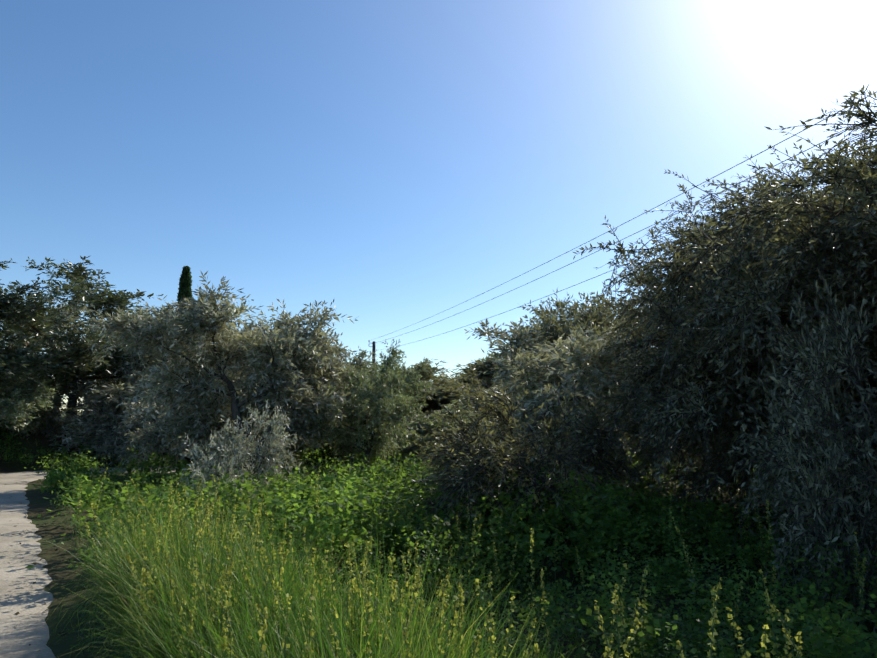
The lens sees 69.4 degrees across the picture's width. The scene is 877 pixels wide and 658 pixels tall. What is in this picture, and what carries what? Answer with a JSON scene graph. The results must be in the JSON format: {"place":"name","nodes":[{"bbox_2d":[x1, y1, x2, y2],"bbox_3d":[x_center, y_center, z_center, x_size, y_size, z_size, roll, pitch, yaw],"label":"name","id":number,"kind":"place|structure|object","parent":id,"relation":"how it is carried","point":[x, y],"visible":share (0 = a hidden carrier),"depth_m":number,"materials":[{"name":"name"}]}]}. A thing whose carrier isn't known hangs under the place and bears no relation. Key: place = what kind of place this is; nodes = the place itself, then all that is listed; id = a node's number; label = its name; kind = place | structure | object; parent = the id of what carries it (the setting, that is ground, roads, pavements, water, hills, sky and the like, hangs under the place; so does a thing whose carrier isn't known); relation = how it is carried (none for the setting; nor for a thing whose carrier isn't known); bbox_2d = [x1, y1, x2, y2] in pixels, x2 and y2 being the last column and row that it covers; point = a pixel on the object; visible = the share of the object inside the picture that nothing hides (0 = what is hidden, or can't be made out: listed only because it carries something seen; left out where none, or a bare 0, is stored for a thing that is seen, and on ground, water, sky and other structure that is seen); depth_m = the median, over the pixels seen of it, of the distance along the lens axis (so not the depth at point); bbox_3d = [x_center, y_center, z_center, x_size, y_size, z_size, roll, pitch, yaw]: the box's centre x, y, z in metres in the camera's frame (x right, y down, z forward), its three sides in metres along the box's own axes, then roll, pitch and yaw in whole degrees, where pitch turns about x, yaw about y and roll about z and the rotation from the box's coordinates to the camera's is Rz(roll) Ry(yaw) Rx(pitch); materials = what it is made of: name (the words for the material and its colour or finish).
{"place":"outdoors","nodes":[
{"label":"outdoors","id":0,"kind":"place"},
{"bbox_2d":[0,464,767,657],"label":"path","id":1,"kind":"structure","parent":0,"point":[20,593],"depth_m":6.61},
{"bbox_2d":[4,467,120,651],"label":"pebbles","id":2,"kind":"object","parent":1,"relation":"on","point":[65,633],"depth_m":6.08,"materials":[{"name":"grey stone"}]},
{"bbox_2d":[0,412,876,657],"bbox_3d":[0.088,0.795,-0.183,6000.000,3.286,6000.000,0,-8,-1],"label":"terrain","id":3,"kind":"structure","parent":0,"point":[60,647],"depth_m":7.03,"materials":[{"name":"soil"}]},
{"bbox_2d":[0,372,71,439],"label":"bush","id":4,"kind":"object","parent":3,"relation":"on","point":[20,411],"visible":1,"depth_m":20.62,"materials":[{"name":"green plant"}]},
{"bbox_2d":[29,384,103,439],"bbox_3d":[-13.342,3.126,22.925,2.921,2.493,1.950,5,-10,-33],"label":"olive tree wood","id":5,"kind":"object","parent":3,"relation":"on","point":[48,419],"visible":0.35,"depth_m":22.61,"materials":[{"name":"green plant"}]},
{"bbox_2d":[0,299,145,419],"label":"tree","id":6,"kind":"object","parent":3,"relation":"on","point":[74,397],"depth_m":32.45,"materials":[{"name":"green plant"}]},
{"bbox_2d":[0,256,241,427],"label":"oak tree","id":7,"kind":"object","parent":3,"relation":"on","point":[25,357],"visible":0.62,"depth_m":22.11,"materials":[{"name":"green plant"}]},
{"bbox_2d":[48,387,196,467],"bbox_3d":[-10.876,3.957,22.795,5.206,3.876,5.173,0,-8,-1],"label":"bush","id":8,"kind":"object","parent":3,"relation":"on","point":[100,430],"visible":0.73,"depth_m":21.94,"materials":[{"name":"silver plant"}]},
{"bbox_2d":[86,301,194,414],"bbox_3d":[-12.487,1.581,26.966,5.942,5.646,7.573,0,-8,-1],"label":"tree","id":9,"kind":"object","parent":3,"relation":"on","point":[131,359],"visible":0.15,"depth_m":25.00,"materials":[{"name":"green plant"}]},
{"bbox_2d":[163,265,192,360],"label":"cypress tree","id":10,"kind":"object","parent":3,"relation":"on","point":[185,285],"visible":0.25,"depth_m":35.24,"materials":[{"name":"green plant"}]},
{"bbox_2d":[82,349,333,410],"bbox_3d":[-8.313,2.241,25.747,8.791,4.229,7.460,0,-8,-1],"label":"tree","id":11,"kind":"object","parent":3,"relation":"on","point":[100,397],"visible":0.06,"depth_m":22.73,"materials":[{"name":"green plant"}]},
{"bbox_2d":[123,387,304,471],"bbox_3d":[-6.337,2.972,18.575,4.704,2.912,3.388,0,-8,-1],"label":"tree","id":12,"kind":"object","parent":3,"relation":"on","point":[146,444],"visible":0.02,"depth_m":17.55,"materials":[{"name":"green plant"}]},
{"bbox_2d":[84,271,377,481],"bbox_3d":[-5.104,1.556,17.432,6.712,5.775,6.063,0,-8,-1],"label":"tree","id":13,"kind":"object","parent":3,"relation":"on","point":[282,355],"visible":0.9,"depth_m":16.08,"materials":[{"name":"green plant"}]},
{"bbox_2d":[167,382,305,523],"bbox_3d":[-3.383,2.401,10.694,2.018,3.175,2.706,0,-8,-1],"label":"olive tree wood","id":14,"kind":"object","parent":3,"relation":"on","point":[272,454],"visible":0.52,"depth_m":11.11,"materials":[{"name":"plant"}]},
{"bbox_2d":[288,384,365,462],"bbox_3d":[-4.607,3.238,23.035,4.926,3.352,7.537,0,-8,-1],"label":"olive tree wood","id":15,"kind":"object","parent":3,"relation":"on","point":[325,444],"visible":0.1,"depth_m":22.14,"materials":[{"name":"green plant"}]},
{"bbox_2d":[305,339,435,473],"bbox_3d":[-1.910,2.412,18.048,3.680,4.024,5.158,0,-8,-1],"label":"tree","id":16,"kind":"object","parent":3,"relation":"on","point":[380,411],"visible":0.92,"depth_m":16.96,"materials":[{"name":"green plant"}]},
{"bbox_2d":[312,361,429,383],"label":"tree","id":17,"kind":"object","parent":3,"relation":"on","point":[376,368],"depth_m":35.83,"materials":[{"name":"green plant"}]},
{"bbox_2d":[368,340,374,364],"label":"utility pole","id":18,"kind":"object","parent":3,"relation":"on","point":[373,347],"visible":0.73,"depth_m":52.03,"materials":[{"name":"brown wood"}]},
{"bbox_2d":[370,183,818,351],"bbox_3d":[3.689,-1.606,23.682,0.017,1.066,60.002,3,-8,-18],"label":"power line","id":19,"kind":"object","parent":18,"relation":"attached to","point":[540,298],"visible":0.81,"depth_m":23.63,"materials":[{"name":"black metal"}]},
{"bbox_2d":[372,117,873,343],"bbox_3d":[3.577,-2.261,23.731,0.017,0.916,60.002,3,-8,-18],"label":"power line","id":20,"kind":"object","parent":18,"relation":"attached to","point":[643,229],"visible":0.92,"depth_m":17.67,"materials":[{"name":"black metal"}]},
{"bbox_2d":[381,91,876,336],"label":"power line","id":21,"kind":"object","parent":18,"relation":"attached to","point":[658,205],"visible":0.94,"depth_m":16.43,"materials":[{"name":"black metal"}]},
{"bbox_2d":[132,452,701,598],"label":"weeds","id":22,"kind":"object","parent":3,"relation":"on","point":[350,510],"visible":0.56,"depth_m":7.53,"materials":[{"name":"green plant"}]},
{"bbox_2d":[351,358,487,426],"bbox_3d":[-0.802,2.735,26.050,7.758,2.854,7.705,0,-8,-1],"label":"tree","id":23,"kind":"object","parent":3,"relation":"on","point":[443,388],"visible":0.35,"depth_m":25.00,"materials":[{"name":"green plant"}]},
{"bbox_2d":[381,394,488,468],"bbox_3d":[-0.063,3.650,21.043,3.510,2.972,4.192,-6,-10,35],"label":"olive tree wood","id":24,"kind":"object","parent":3,"relation":"on","point":[421,432],"visible":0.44,"depth_m":20.63,"materials":[{"name":"green plant"}]},
{"bbox_2d":[0,414,876,574],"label":"broadleaf weeds","id":25,"kind":"object","parent":3,"relation":"on","point":[82,469],"visible":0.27,"depth_m":8.52,"materials":[{"name":"green plant"}]},
{"bbox_2d":[0,430,876,657],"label":"weeds","id":26,"kind":"object","parent":3,"relation":"on","point":[692,585],"visible":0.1,"depth_m":5.53,"materials":[{"name":"green plant"}]},
{"bbox_2d":[22,477,876,657],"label":"tall grass","id":27,"kind":"structure","parent":3,"relation":"on","point":[159,645],"depth_m":3.33,"materials":[{"name":"green plant"}]},
{"bbox_2d":[403,386,513,447],"bbox_3d":[2.519,3.405,23.994,7.658,3.372,5.626,-1,-8,9],"label":"olive tree wood","id":28,"kind":"object","parent":3,"relation":"on","point":[409,420],"visible":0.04,"depth_m":23.77,"materials":[{"name":"green plant"}]},
{"bbox_2d":[74,465,873,657],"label":"wildflower stems","id":29,"kind":"object","parent":3,"relation":"on","point":[636,623],"visible":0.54,"depth_m":3.40,"materials":[{"name":"green plant"}]},
{"bbox_2d":[437,356,518,420],"bbox_3d":[5.080,3.558,37.760,11.168,4.220,11.320,0,-8,-1],"label":"tree","id":30,"kind":"object","parent":3,"relation":"on","point":[477,366],"visible":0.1,"depth_m":35.66,"materials":[{"name":"green plant"}]},
{"bbox_2d":[124,502,876,657],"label":"weeds","id":31,"kind":"object","parent":3,"relation":"on","point":[651,629],"visible":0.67,"depth_m":4.54,"materials":[{"name":"green plant"}]},
{"bbox_2d":[393,367,660,557],"bbox_3d":[1.151,2.493,9.410,3.768,3.847,5.409,-6,-10,37],"label":"olive tree wood","id":32,"kind":"object","parent":3,"relation":"on","point":[472,456],"visible":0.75,"depth_m":8.65,"materials":[{"name":"green plant"}]},
{"bbox_2d":[491,282,656,458],"bbox_3d":[3.859,1.772,17.744,4.532,6.744,6.514,0,-8,-1],"label":"olive tree","id":33,"kind":"object","parent":3,"relation":"on","point":[564,325],"visible":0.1,"depth_m":17.00,"materials":[{"name":"green plant"}]},
{"bbox_2d":[473,325,681,397],"bbox_3d":[7.648,2.423,36.302,11.495,6.285,9.844,0,-8,-1],"label":"olive tree wood","id":34,"kind":"object","parent":3,"relation":"on","point":[489,357],"visible":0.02,"depth_m":36.42,"materials":[{"name":"green plant"}]},
{"bbox_2d":[464,319,757,501],"bbox_3d":[3.154,1.828,14.133,6.454,4.884,6.975,-8,-11,44],"label":"olive tree wood","id":35,"kind":"object","parent":3,"relation":"on","point":[537,373],"visible":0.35,"depth_m":13.45,"materials":[{"name":"green plant"}]},
{"bbox_2d":[603,418,689,461],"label":"olive tree wood","id":36,"kind":"object","parent":3,"relation":"on","point":[635,443],"depth_m":22.77,"materials":[{"name":"green plant"}]},
{"bbox_2d":[556,84,876,542],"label":"olive tree","id":37,"kind":"object","parent":3,"relation":"on","point":[763,212],"visible":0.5,"depth_m":8.24,"materials":[{"name":"green plant"}]},
{"bbox_2d":[630,158,876,502],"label":"olive tree leaves","id":38,"kind":"object","parent":37,"relation":"attached to","point":[728,398],"visible":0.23,"depth_m":8.59,"materials":[{"name":"green plant"}]},
{"bbox_2d":[712,380,876,552],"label":"shrub","id":39,"kind":"object","parent":3,"relation":"on","point":[767,433],"visible":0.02,"depth_m":8.92,"materials":[{"name":"green plant"}]},
{"bbox_2d":[717,266,876,657],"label":"shrub","id":40,"kind":"object","parent":3,"relation":"on","point":[828,500],"visible":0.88,"depth_m":5.67,"materials":[{"name":"green plant"}]},
{"bbox_2d":[0,0,876,411],"label":"sky","id":41,"kind":"structure","parent":0,"point":[398,164],"materials":[{"name":"blue"}]},
{"bbox_2d":[10,425,876,657],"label":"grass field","id":42,"kind":"structure","parent":0,"point":[521,589],"depth_m":6.58,"materials":[{"name":"green plant"}]}
]}

